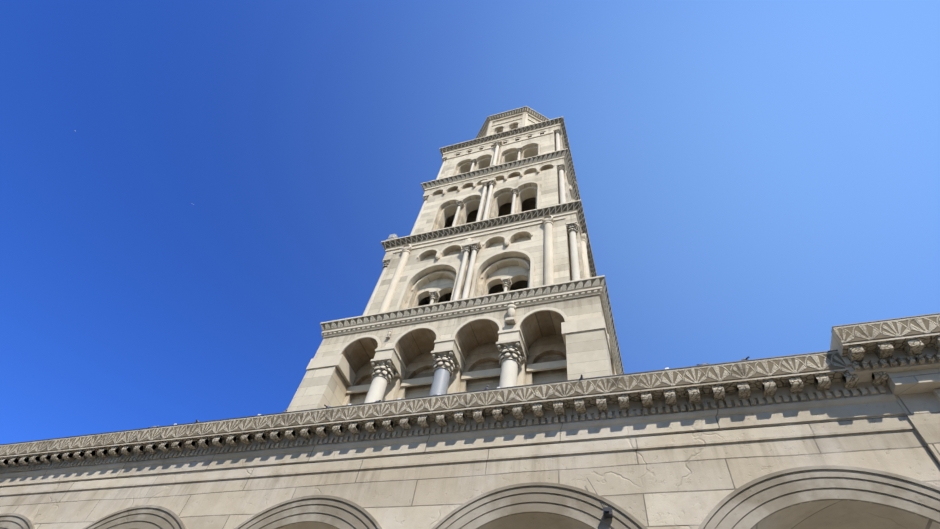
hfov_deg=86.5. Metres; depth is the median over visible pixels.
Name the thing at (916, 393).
corner pier
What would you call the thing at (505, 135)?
tier cornice
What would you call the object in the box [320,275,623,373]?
tier cornice
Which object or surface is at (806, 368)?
arcade cornice
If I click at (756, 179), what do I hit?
sky
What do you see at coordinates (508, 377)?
tower shafts
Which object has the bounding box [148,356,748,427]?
pigeons
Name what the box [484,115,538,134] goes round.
wall
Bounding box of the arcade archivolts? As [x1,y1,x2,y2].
[0,465,939,528]
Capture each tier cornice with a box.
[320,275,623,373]
[322,287,619,374]
[381,200,596,303]
[421,148,578,224]
[439,116,580,199]
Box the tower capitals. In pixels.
[370,128,578,384]
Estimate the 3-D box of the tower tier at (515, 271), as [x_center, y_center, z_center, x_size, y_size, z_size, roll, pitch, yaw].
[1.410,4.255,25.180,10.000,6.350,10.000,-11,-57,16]
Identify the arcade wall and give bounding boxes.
[0,430,939,528]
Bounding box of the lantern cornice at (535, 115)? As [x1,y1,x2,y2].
[475,106,549,138]
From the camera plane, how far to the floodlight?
26.89 m
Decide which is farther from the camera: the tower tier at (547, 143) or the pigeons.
the tower tier at (547, 143)
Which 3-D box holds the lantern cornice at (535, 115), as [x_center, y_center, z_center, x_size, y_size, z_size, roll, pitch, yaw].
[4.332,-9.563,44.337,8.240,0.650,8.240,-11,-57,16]
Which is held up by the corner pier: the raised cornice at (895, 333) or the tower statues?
the raised cornice at (895, 333)
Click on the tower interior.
(527, 205)
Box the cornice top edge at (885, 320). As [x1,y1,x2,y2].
[831,313,939,332]
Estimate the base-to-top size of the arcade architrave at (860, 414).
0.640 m
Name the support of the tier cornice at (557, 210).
on the tower tier at (515, 271)
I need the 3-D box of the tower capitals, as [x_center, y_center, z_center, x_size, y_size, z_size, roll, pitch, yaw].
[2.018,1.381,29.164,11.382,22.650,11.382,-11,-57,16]
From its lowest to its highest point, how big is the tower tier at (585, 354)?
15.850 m
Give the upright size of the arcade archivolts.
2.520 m
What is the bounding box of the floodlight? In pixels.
[386,234,397,239]
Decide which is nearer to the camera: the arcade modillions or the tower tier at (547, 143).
the arcade modillions
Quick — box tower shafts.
[362,133,579,402]
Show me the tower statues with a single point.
(510, 318)
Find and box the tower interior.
[428,156,535,302]
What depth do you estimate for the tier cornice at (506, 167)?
31.50 m
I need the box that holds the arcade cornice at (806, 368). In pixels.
[0,351,894,473]
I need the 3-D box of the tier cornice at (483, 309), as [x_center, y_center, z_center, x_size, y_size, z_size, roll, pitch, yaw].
[0.951,6.426,22.170,11.460,0.270,11.460,-11,-57,16]
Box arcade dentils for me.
[0,386,885,473]
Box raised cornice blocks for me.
[847,336,939,370]
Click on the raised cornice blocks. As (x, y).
(885, 350)
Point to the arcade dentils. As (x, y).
(845, 393)
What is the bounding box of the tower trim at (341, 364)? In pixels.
[306,113,616,400]
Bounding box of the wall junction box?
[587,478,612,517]
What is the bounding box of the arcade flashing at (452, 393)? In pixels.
[0,350,837,444]
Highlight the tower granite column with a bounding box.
[429,368,449,395]
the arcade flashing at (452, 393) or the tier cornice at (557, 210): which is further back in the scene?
the tier cornice at (557, 210)
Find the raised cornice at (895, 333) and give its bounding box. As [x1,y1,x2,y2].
[830,314,939,382]
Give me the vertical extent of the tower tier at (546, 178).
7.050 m
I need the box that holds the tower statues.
[386,301,515,338]
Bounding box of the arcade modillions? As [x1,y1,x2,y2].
[0,371,887,467]
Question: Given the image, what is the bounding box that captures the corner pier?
[886,368,939,464]
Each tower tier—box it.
[286,295,614,411]
[367,213,584,314]
[413,158,571,234]
[439,125,563,178]
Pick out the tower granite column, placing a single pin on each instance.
(440, 382)
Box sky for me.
[0,0,939,443]
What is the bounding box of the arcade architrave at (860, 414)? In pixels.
[0,394,914,495]

